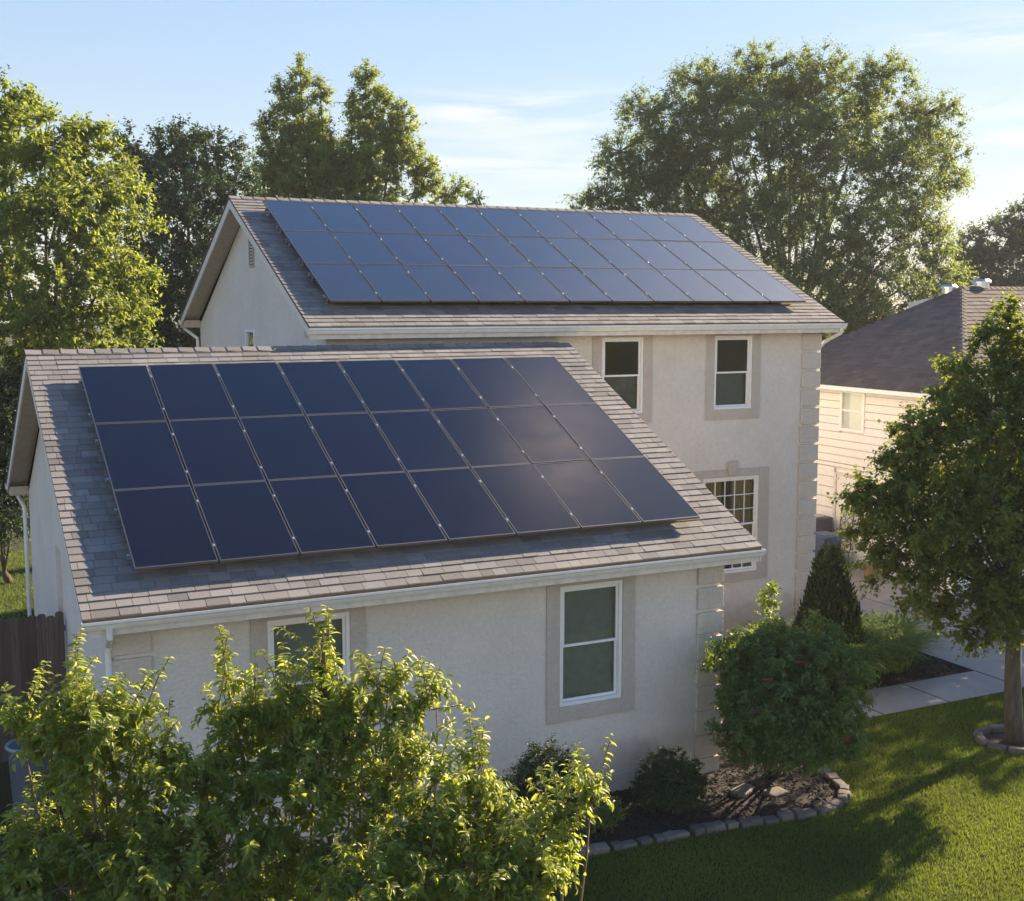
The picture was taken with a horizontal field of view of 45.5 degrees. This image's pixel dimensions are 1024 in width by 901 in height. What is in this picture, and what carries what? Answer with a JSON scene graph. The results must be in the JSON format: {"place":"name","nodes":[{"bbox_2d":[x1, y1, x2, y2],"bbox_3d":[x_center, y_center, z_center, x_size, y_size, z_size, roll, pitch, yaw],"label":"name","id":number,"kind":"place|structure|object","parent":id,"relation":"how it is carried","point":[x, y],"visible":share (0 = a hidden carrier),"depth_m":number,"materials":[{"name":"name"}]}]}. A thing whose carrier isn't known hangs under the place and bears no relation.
{"place":"outdoors","nodes":[
{"label":"outdoors","id":0,"kind":"place"},
{"bbox_2d":[0,317,1023,900],"bbox_3d":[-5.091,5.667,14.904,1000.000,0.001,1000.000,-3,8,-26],"label":"lawn","id":1,"kind":"structure","parent":0,"point":[6,801],"depth_m":17.00,"materials":[{"name":"plant"}]},
{"bbox_2d":[0,352,30,583],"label":"hedge shrub","id":2,"kind":"object","parent":1,"relation":"on","point":[9,386],"visible":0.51,"depth_m":31.73,"materials":[{"name":"green plant"}]},
{"bbox_2d":[5,739,52,823],"bbox_3d":[-6.945,4.764,17.668,0.683,1.132,0.682,-3,8,-26],"label":"garbage can","id":3,"kind":"object","parent":1,"relation":"on","point":[18,779],"visible":0.35,"depth_m":17.43,"materials":[{"name":"plastic"}]},
{"bbox_2d":[0,611,67,761],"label":"wood fence","id":4,"kind":"object","parent":1,"relation":"on","point":[49,638],"visible":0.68,"depth_m":19.72,"materials":[{"name":"brown wood"}]},
{"bbox_2d":[0,64,172,413],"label":"broadleaf tree","id":5,"kind":"object","parent":1,"relation":"on","point":[40,318],"visible":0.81,"depth_m":32.38,"materials":[{"name":"green plant"}]},
{"bbox_2d":[0,628,237,900],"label":"leafy shrub","id":6,"kind":"object","parent":1,"relation":"on","point":[143,860],"visible":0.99,"depth_m":9.05,"materials":[{"name":"green plant"}]},
{"bbox_2d":[92,113,269,347],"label":"dark tree","id":7,"kind":"object","parent":1,"relation":"on","point":[186,256],"visible":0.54,"depth_m":43.16,"materials":[{"name":"green plant"}]},
{"bbox_2d":[150,604,474,900],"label":"leafy shrub","id":8,"kind":"object","parent":1,"relation":"on","point":[340,735],"visible":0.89,"depth_m":9.53,"materials":[{"name":"green plant"}]},
{"bbox_2d":[240,50,447,202],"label":"poplar tree","id":9,"kind":"object","parent":1,"relation":"on","point":[346,174],"visible":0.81,"depth_m":51.56,"materials":[{"name":"green plant"}]},
{"bbox_2d":[5,195,847,875],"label":"house","id":10,"kind":"structure","parent":1,"relation":"on","point":[587,639],"depth_m":18.82,"materials":[{"name":"paint"}]},
{"bbox_2d":[250,606,366,770],"bbox_3d":[-2.714,3.157,16.342,1.570,2.140,0.156,-3,8,-26],"label":"window","id":11,"kind":"structure","parent":10,"relation":"in","point":[351,625],"depth_m":16.29,"materials":[{"name":"white plastic"}]},
{"bbox_2d":[88,394,536,423],"bbox_3d":[-2.461,-0.721,20.005,8.541,0.212,0.100,-3,33,-26],"label":"mounting rail","id":12,"kind":"object","parent":10,"relation":"attached to","point":[89,415],"visible":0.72,"depth_m":18.59,"materials":[{"name":"metal"}]},
{"bbox_2d":[78,365,166,425],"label":"solar panel","id":13,"kind":"object","parent":12,"relation":"attached to","point":[120,394],"visible":1,"depth_m":18.69,"materials":[{"name":"glass"}]},
{"bbox_2d":[148,363,236,422],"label":"solar panel","id":14,"kind":"object","parent":12,"relation":"attached to","point":[191,392],"visible":1,"depth_m":19.16,"materials":[{"name":"glass"}]},
{"bbox_2d":[214,362,303,418],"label":"solar panel","id":15,"kind":"object","parent":12,"relation":"attached to","point":[259,389],"visible":1,"depth_m":19.62,"materials":[{"name":"glass"}]},
{"bbox_2d":[277,361,367,416],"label":"solar panel","id":16,"kind":"object","parent":12,"relation":"attached to","point":[321,387],"visible":1,"depth_m":20.09,"materials":[{"name":"glass"}]},
{"bbox_2d":[338,360,428,413],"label":"solar panel","id":17,"kind":"object","parent":12,"relation":"attached to","point":[382,385],"visible":1,"depth_m":20.55,"materials":[{"name":"glass"}]},
{"bbox_2d":[396,359,487,410],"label":"solar panel","id":18,"kind":"object","parent":12,"relation":"attached to","point":[440,384],"visible":1,"depth_m":21.02,"materials":[{"name":"glass"}]},
{"bbox_2d":[451,358,542,408],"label":"solar panel","id":19,"kind":"object","parent":12,"relation":"attached to","point":[496,382],"visible":1,"depth_m":21.49,"materials":[{"name":"glass"}]},
{"bbox_2d":[504,357,595,406],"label":"solar panel","id":20,"kind":"object","parent":12,"relation":"attached to","point":[549,381],"visible":1,"depth_m":21.96,"materials":[{"name":"glass"}]},
{"bbox_2d":[106,447,581,489],"bbox_3d":[-1.752,0.208,18.667,8.541,0.212,0.100,-3,33,-26],"label":"mounting rail","id":21,"kind":"object","parent":10,"relation":"attached to","point":[186,471],"visible":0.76,"depth_m":17.67,"materials":[{"name":"metal"}]},
{"bbox_2d":[95,421,189,491],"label":"solar panel","id":22,"kind":"object","parent":21,"relation":"attached to","point":[140,455],"visible":1,"depth_m":17.36,"materials":[{"name":"glass"}]},
{"bbox_2d":[169,418,265,485],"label":"solar panel","id":23,"kind":"object","parent":21,"relation":"attached to","point":[215,451],"visible":1,"depth_m":17.82,"materials":[{"name":"glass"}]},
{"bbox_2d":[239,415,336,481],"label":"solar panel","id":24,"kind":"object","parent":21,"relation":"attached to","point":[286,447],"visible":1,"depth_m":18.29,"materials":[{"name":"glass"}]},
{"bbox_2d":[306,413,404,477],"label":"solar panel","id":25,"kind":"object","parent":21,"relation":"attached to","point":[354,443],"visible":1,"depth_m":18.75,"materials":[{"name":"glass"}]},
{"bbox_2d":[370,410,468,472],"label":"solar panel","id":26,"kind":"object","parent":21,"relation":"attached to","point":[418,440],"visible":1,"depth_m":19.22,"materials":[{"name":"glass"}]},
{"bbox_2d":[431,408,530,468],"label":"solar panel","id":27,"kind":"object","parent":21,"relation":"attached to","point":[480,437],"visible":1,"depth_m":19.69,"materials":[{"name":"glass"}]},
{"bbox_2d":[489,406,588,463],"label":"solar panel","id":28,"kind":"object","parent":21,"relation":"attached to","point":[538,434],"visible":1,"depth_m":20.14,"materials":[{"name":"glass"}]},
{"bbox_2d":[545,403,643,460],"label":"solar panel","id":29,"kind":"object","parent":21,"relation":"attached to","point":[594,432],"visible":1,"depth_m":20.62,"materials":[{"name":"glass"}]},
{"bbox_2d":[127,508,632,566],"bbox_3d":[-1.043,1.137,17.329,8.541,0.212,0.100,-3,33,-26],"label":"mounting rail","id":30,"kind":"object","parent":10,"relation":"attached to","point":[213,545],"visible":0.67,"depth_m":16.33,"materials":[{"name":"metal"}]},
{"bbox_2d":[113,486,217,570],"bbox_3d":[-4.576,0.992,16.065,1.035,0.040,1.761,-4,33,-26],"label":"solar panel","id":31,"kind":"object","parent":30,"relation":"attached to","point":[163,527],"visible":1,"depth_m":16.00,"materials":[{"name":"glass"}]},
{"bbox_2d":[192,481,298,562],"bbox_3d":[-3.624,0.937,16.531,1.036,0.042,1.761,-4,33,-26],"label":"solar panel","id":32,"kind":"object","parent":30,"relation":"attached to","point":[244,521],"visible":1,"depth_m":16.46,"materials":[{"name":"glass"}]},
{"bbox_2d":[268,476,374,554],"bbox_3d":[-2.670,0.880,16.996,1.035,0.041,1.761,-3,33,-26],"label":"solar panel","id":33,"kind":"object","parent":30,"relation":"attached to","point":[320,515],"visible":1,"depth_m":16.93,"materials":[{"name":"glass"}]},
{"bbox_2d":[339,472,446,547],"bbox_3d":[-1.717,0.825,17.462,1.035,0.040,1.761,-3,33,-26],"label":"solar panel","id":34,"kind":"object","parent":30,"relation":"attached to","point":[392,509],"visible":1,"depth_m":17.39,"materials":[{"name":"glass"}]},
{"bbox_2d":[407,468,515,541],"bbox_3d":[-0.766,0.769,17.927,1.035,0.040,1.761,-3,33,-26],"label":"solar panel","id":35,"kind":"object","parent":30,"relation":"attached to","point":[460,504],"visible":1,"depth_m":17.86,"materials":[{"name":"glass"}]},
{"bbox_2d":[471,464,579,534],"bbox_3d":[0.186,0.712,18.392,1.036,0.041,1.761,-3,33,-26],"label":"solar panel","id":36,"kind":"object","parent":30,"relation":"attached to","point":[525,499],"visible":1,"depth_m":18.33,"materials":[{"name":"glass"}]},
{"bbox_2d":[532,460,641,528],"bbox_3d":[1.138,0.660,18.860,1.035,0.041,1.761,-3,33,-26],"label":"solar panel","id":37,"kind":"object","parent":30,"relation":"attached to","point":[587,495],"visible":1,"depth_m":18.80,"materials":[{"name":"glass"}]},
{"bbox_2d":[591,456,699,523],"bbox_3d":[2.091,0.602,19.324,1.035,0.041,1.761,-3,33,-26],"label":"solar panel","id":38,"kind":"object","parent":30,"relation":"attached to","point":[645,490],"visible":1,"depth_m":19.26,"materials":[{"name":"glass"}]},
{"bbox_2d":[276,225,684,235],"bbox_3d":[0.110,-4.907,27.756,11.130,0.212,0.100,-3,33,-26],"label":"mounting rail","id":39,"kind":"object","parent":10,"relation":"attached to","point":[277,227],"visible":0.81,"depth_m":25.38,"materials":[{"name":"metal"}]},
{"bbox_2d":[263,200,327,231],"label":"solar panel","id":40,"kind":"object","parent":39,"relation":"attached to","point":[293,215],"visible":1,"depth_m":25.87,"materials":[{"name":"glass"}]},
{"bbox_2d":[308,202,374,232],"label":"solar panel","id":41,"kind":"object","parent":39,"relation":"attached to","point":[337,217],"visible":1,"depth_m":26.30,"materials":[{"name":"glass"}]},
{"bbox_2d":[352,203,418,233],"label":"solar panel","id":42,"kind":"object","parent":39,"relation":"attached to","point":[378,218],"visible":1,"depth_m":26.74,"materials":[{"name":"glass"}]},
{"bbox_2d":[394,205,460,234],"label":"solar panel","id":43,"kind":"object","parent":39,"relation":"attached to","point":[426,220],"visible":1,"depth_m":27.19,"materials":[{"name":"glass"}]},
{"bbox_2d":[435,207,502,235],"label":"solar panel","id":44,"kind":"object","parent":39,"relation":"attached to","point":[468,221],"visible":1,"depth_m":27.63,"materials":[{"name":"glass"}]},
{"bbox_2d":[475,208,542,236],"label":"solar panel","id":45,"kind":"object","parent":39,"relation":"attached to","point":[508,222],"visible":1,"depth_m":28.07,"materials":[{"name":"glass"}]},
{"bbox_2d":[514,209,580,237],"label":"solar panel","id":46,"kind":"object","parent":39,"relation":"attached to","point":[543,223],"visible":1,"depth_m":28.52,"materials":[{"name":"glass"}]},
{"bbox_2d":[552,211,618,238],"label":"solar panel","id":47,"kind":"object","parent":39,"relation":"attached to","point":[584,224],"visible":1,"depth_m":28.96,"materials":[{"name":"glass"}]},
{"bbox_2d":[588,212,654,239],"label":"solar panel","id":48,"kind":"object","parent":39,"relation":"attached to","point":[620,226],"visible":1,"depth_m":29.40,"materials":[{"name":"glass"}]},
{"bbox_2d":[624,214,690,240],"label":"solar panel","id":49,"kind":"object","parent":39,"relation":"attached to","point":[656,227],"visible":1,"depth_m":29.84,"materials":[{"name":"glass"}]},
{"bbox_2d":[658,215,724,241],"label":"solar panel","id":50,"kind":"object","parent":39,"relation":"attached to","point":[690,228],"visible":1,"depth_m":30.28,"materials":[{"name":"glass"}]},
{"bbox_2d":[285,237,699,247],"bbox_3d":[0.396,-4.538,27.217,11.130,0.212,0.100,-3,33,-26],"label":"mounting rail","id":51,"kind":"object","parent":10,"relation":"attached to","point":[286,240],"visible":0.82,"depth_m":25.18,"materials":[{"name":"metal"}]},
{"bbox_2d":[463,235,533,266],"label":"solar panel","id":52,"kind":"object","parent":51,"relation":"attached to","point":[498,250],"visible":1,"depth_m":26.36,"materials":[{"name":"glass"}]},
{"bbox_2d":[692,241,762,269],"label":"solar panel","id":53,"kind":"object","parent":51,"relation":"attached to","point":[727,255],"visible":1,"depth_m":29.00,"materials":[{"name":"glass"}]},
{"bbox_2d":[298,257,721,265],"bbox_3d":[0.789,-4.029,26.473,11.130,0.212,0.100,-3,33,-26],"label":"mounting rail","id":54,"kind":"object","parent":10,"relation":"attached to","point":[299,260],"visible":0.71,"depth_m":24.14,"materials":[{"name":"metal"}]},
{"bbox_2d":[283,230,352,264],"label":"solar panel","id":55,"kind":"object","parent":54,"relation":"attached to","point":[316,247],"visible":1,"depth_m":24.57,"materials":[{"name":"glass"}]},
{"bbox_2d":[330,232,400,264],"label":"solar panel","id":56,"kind":"object","parent":54,"relation":"attached to","point":[364,248],"visible":1,"depth_m":25.01,"materials":[{"name":"glass"}]},
{"bbox_2d":[376,233,446,265],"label":"solar panel","id":57,"kind":"object","parent":54,"relation":"attached to","point":[410,249],"visible":1,"depth_m":25.46,"materials":[{"name":"glass"}]},
{"bbox_2d":[420,234,490,265],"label":"solar panel","id":58,"kind":"object","parent":54,"relation":"attached to","point":[459,250],"visible":1,"depth_m":25.91,"materials":[{"name":"glass"}]},
{"bbox_2d":[504,236,575,267],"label":"solar panel","id":59,"kind":"object","parent":54,"relation":"attached to","point":[539,252],"visible":1,"depth_m":26.79,"materials":[{"name":"glass"}]},
{"bbox_2d":[544,237,614,267],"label":"solar panel","id":60,"kind":"object","parent":54,"relation":"attached to","point":[579,252],"visible":1,"depth_m":27.23,"materials":[{"name":"glass"}]},
{"bbox_2d":[583,238,654,268],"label":"solar panel","id":61,"kind":"object","parent":54,"relation":"attached to","point":[617,253],"visible":1,"depth_m":27.68,"materials":[{"name":"glass"}]},
{"bbox_2d":[621,239,691,268],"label":"solar panel","id":62,"kind":"object","parent":54,"relation":"attached to","point":[655,254],"visible":1,"depth_m":28.12,"materials":[{"name":"glass"}]},
{"bbox_2d":[657,240,728,269],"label":"solar panel","id":63,"kind":"object","parent":54,"relation":"attached to","point":[692,255],"visible":1,"depth_m":28.55,"materials":[{"name":"glass"}]},
{"bbox_2d":[323,292,762,302],"bbox_3d":[1.469,-3.150,25.189,11.130,0.212,0.100,-3,33,-26],"label":"mounting rail","id":64,"kind":"object","parent":10,"relation":"attached to","point":[324,295],"visible":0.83,"depth_m":23.63,"materials":[{"name":"metal"}]},
{"bbox_2d":[305,264,380,301],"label":"solar panel","id":65,"kind":"object","parent":64,"relation":"attached to","point":[342,282],"visible":1,"depth_m":23.27,"materials":[{"name":"glass"}]},
{"bbox_2d":[355,264,430,301],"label":"solar panel","id":66,"kind":"object","parent":64,"relation":"attached to","point":[392,283],"visible":1,"depth_m":23.71,"materials":[{"name":"glass"}]},
{"bbox_2d":[402,265,477,301],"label":"solar panel","id":67,"kind":"object","parent":64,"relation":"attached to","point":[436,283],"visible":1,"depth_m":24.16,"materials":[{"name":"glass"}]},
{"bbox_2d":[448,265,524,301],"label":"solar panel","id":68,"kind":"object","parent":64,"relation":"attached to","point":[486,283],"visible":1,"depth_m":24.60,"materials":[{"name":"glass"}]},
{"bbox_2d":[493,266,568,301],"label":"solar panel","id":69,"kind":"object","parent":64,"relation":"attached to","point":[531,284],"visible":1,"depth_m":25.04,"materials":[{"name":"glass"}]},
{"bbox_2d":[536,267,611,301],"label":"solar panel","id":70,"kind":"object","parent":64,"relation":"attached to","point":[574,284],"visible":1,"depth_m":25.48,"materials":[{"name":"glass"}]},
{"bbox_2d":[577,267,652,302],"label":"solar panel","id":71,"kind":"object","parent":64,"relation":"attached to","point":[615,284],"visible":1,"depth_m":25.92,"materials":[{"name":"glass"}]},
{"bbox_2d":[617,268,692,301],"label":"solar panel","id":72,"kind":"object","parent":64,"relation":"attached to","point":[655,285],"visible":1,"depth_m":26.37,"materials":[{"name":"glass"}]},
{"bbox_2d":[656,269,731,301],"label":"solar panel","id":73,"kind":"object","parent":64,"relation":"attached to","point":[694,285],"visible":1,"depth_m":26.81,"materials":[{"name":"glass"}]},
{"bbox_2d":[694,269,769,301],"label":"solar panel","id":74,"kind":"object","parent":64,"relation":"attached to","point":[733,287],"visible":1,"depth_m":27.25,"materials":[{"name":"glass"}]},
{"bbox_2d":[730,270,805,301],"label":"solar panel","id":75,"kind":"object","parent":64,"relation":"attached to","point":[769,287],"visible":1,"depth_m":27.69,"materials":[{"name":"glass"}]},
{"bbox_2d":[546,575,635,724],"bbox_3d":[1.152,2.930,18.232,1.510,2.140,0.156,-3,8,-26],"label":"window","id":76,"kind":"structure","parent":10,"relation":"in","point":[586,663],"depth_m":18.28,"materials":[{"name":"glass"}]},
{"bbox_2d":[592,335,652,423],"bbox_3d":[2.262,-1.469,25.363,1.440,1.870,0.163,-3,8,-26],"label":"window","id":77,"kind":"structure","parent":10,"relation":"in","point":[634,389],"depth_m":25.49,"materials":[{"name":"white plastic"}]},
{"bbox_2d":[694,461,768,582],"bbox_3d":[4.795,1.573,26.990,2.010,2.700,0.265,-3,8,-26],"label":"window","id":78,"kind":"structure","parent":10,"relation":"in","point":[741,479],"depth_m":27.19,"materials":[{"name":"white plastic"}]},
{"bbox_2d":[705,333,760,420],"bbox_3d":[4.774,-1.617,26.591,1.440,1.870,0.163,-3,8,-26],"label":"window","id":79,"kind":"structure","parent":10,"relation":"in","point":[729,391],"depth_m":26.66,"materials":[{"name":"white plastic"}]},
{"bbox_2d":[426,170,487,204],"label":"distant tree","id":80,"kind":"object","parent":1,"relation":"on","point":[449,197],"visible":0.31,"depth_m":59.76,"materials":[{"name":"green plant"}]},
{"bbox_2d":[300,711,616,900],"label":"leafy shrub","id":81,"kind":"object","parent":1,"relation":"on","point":[505,868],"visible":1,"depth_m":8.76,"materials":[{"name":"green plant"}]},
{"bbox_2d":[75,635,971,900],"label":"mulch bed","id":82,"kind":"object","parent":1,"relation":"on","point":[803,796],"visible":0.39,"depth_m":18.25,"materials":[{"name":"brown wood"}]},
{"bbox_2d":[562,791,628,840],"bbox_3d":[1.083,5.133,17.213,1.217,0.626,0.792,-3,8,-26],"label":"bush","id":83,"kind":"object","parent":82,"relation":"on","point":[605,810],"visible":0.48,"depth_m":17.11,"materials":[{"name":"green plant"}]},
{"bbox_2d":[629,745,713,815],"bbox_3d":[2.350,4.848,17.981,1.225,1.014,1.193,-3,8,-26],"label":"boxwood ball","id":84,"kind":"object","parent":82,"relation":"on","point":[672,783],"visible":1,"depth_m":17.75,"materials":[{"name":"green plant"}]},
{"bbox_2d":[694,608,881,789],"bbox_3d":[4.038,3.866,18.257,2.840,2.828,2.374,-3,8,-26],"label":"flowering bush","id":85,"kind":"object","parent":82,"relation":"on","point":[816,694],"visible":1,"depth_m":17.77,"materials":[{"name":"green plant"}]},
{"bbox_2d":[748,579,782,630],"bbox_3d":[4.632,3.487,21.031,0.636,2.887,2.037,4,8,30],"label":"young shoot","id":86,"kind":"object","parent":85,"relation":"attached to","point":[771,587],"visible":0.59,"depth_m":20.27,"materials":[{"name":"green plant"}]},
{"bbox_2d":[790,540,864,645],"bbox_3d":[6.389,3.139,24.568,1.736,2.710,1.721,-3,8,-26],"label":"arborvitae","id":87,"kind":"object","parent":82,"relation":"on","point":[834,602],"visible":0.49,"depth_m":24.20,"materials":[{"name":"green plant"}]},
{"bbox_2d":[803,639,907,684],"bbox_3d":[6.251,4.189,23.683,2.718,0.798,2.843,2,7,17],"label":"daylily clump","id":88,"kind":"object","parent":82,"relation":"on","point":[867,658],"visible":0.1,"depth_m":23.41,"materials":[{"name":"green plant"}]},
{"bbox_2d":[823,624,933,680],"bbox_3d":[6.801,4.056,24.393,2.968,0.891,2.970,5,9,37],"label":"daylily clump","id":89,"kind":"object","parent":82,"relation":"on","point":[884,647],"visible":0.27,"depth_m":23.89,"materials":[{"name":"green plant"}]},
{"bbox_2d":[860,608,936,640],"bbox_3d":[7.825,3.925,25.879,2.686,0.797,2.871,-3,8,-26],"label":"daylily clump","id":90,"kind":"object","parent":82,"relation":"on","point":[891,616],"visible":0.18,"depth_m":26.05,"materials":[{"name":"green plant"}]},
{"bbox_2d":[845,616,953,674],"bbox_3d":[7.661,4.028,24.818,2.824,0.844,2.835,-3,8,-26],"label":"daylily clump","id":91,"kind":"object","parent":82,"relation":"on","point":[914,643],"visible":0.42,"depth_m":24.53,"materials":[{"name":"green plant"}]},
{"bbox_2d":[494,733,592,846],"bbox_3d":[0.399,4.611,15.577,1.318,1.942,1.183,-3,8,-26],"label":"feathery bush","id":92,"kind":"object","parent":1,"relation":"on","point":[526,768],"visible":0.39,"depth_m":15.46,"materials":[{"name":"green plant"}]},
{"bbox_2d":[556,33,984,342],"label":"spreading tree","id":93,"kind":"object","parent":1,"relation":"on","point":[786,103],"visible":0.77,"depth_m":64.30,"materials":[{"name":"green plant"}]},
{"bbox_2d":[721,671,1022,722],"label":"walkway","id":94,"kind":"structure","parent":1,"relation":"on","point":[902,697],"depth_m":23.40,"materials":[{"name":"concrete"}]},
{"bbox_2d":[826,287,1023,743],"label":"maple tree","id":95,"kind":"object","parent":1,"relation":"on","point":[975,484],"visible":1,"depth_m":19.45,"materials":[{"name":"green plant"}]},
{"bbox_2d":[929,193,1023,293],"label":"distant tree","id":96,"kind":"object","parent":1,"relation":"on","point":[988,258],"visible":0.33,"depth_m":87.14,"materials":[{"name":"green plant"}]},
{"bbox_2d":[0,0,1023,322],"label":"sky","id":97,"kind":"structure","parent":0,"point":[512,96],"materials":[{"name":"blue"}]},
{"bbox_2d":[815,279,1023,592],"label":"neighbour house","id":98,"kind":"structure","parent":0,"point":[872,374],"depth_m":34.45,"materials":[{"name":"paint"}]},
{"bbox_2d":[832,471,857,562],"bbox_3d":[9.480,1.908,34.757,0.075,2.520,1.000,-3,8,-26],"label":"door","id":99,"kind":"structure","parent":98,"relation":"in","point":[838,484],"depth_m":34.86,"materials":[{"name":"paint"}]},
{"bbox_2d":[839,391,865,433],"bbox_3d":[9.556,-1.102,34.241,0.085,1.180,1.000,-3,8,-26],"label":"window","id":100,"kind":"structure","parent":98,"relation":"in","point":[852,404],"depth_m":34.28,"materials":[{"name":"white glass"}]},
{"bbox_2d":[816,566,1023,686],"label":"driveway","id":101,"kind":"structure","parent":0,"point":[992,663],"depth_m":27.25,"materials":[{"name":"concrete"}]},
{"bbox_2d":[812,531,843,570],"bbox_3d":[8.641,2.830,33.786,0.670,1.120,0.771,-3,8,-26],"label":"wheeled bin","id":102,"kind":"object","parent":101,"relation":"on","point":[822,537],"visible":0.42,"depth_m":33.49,"materials":[{"name":"plastic"}]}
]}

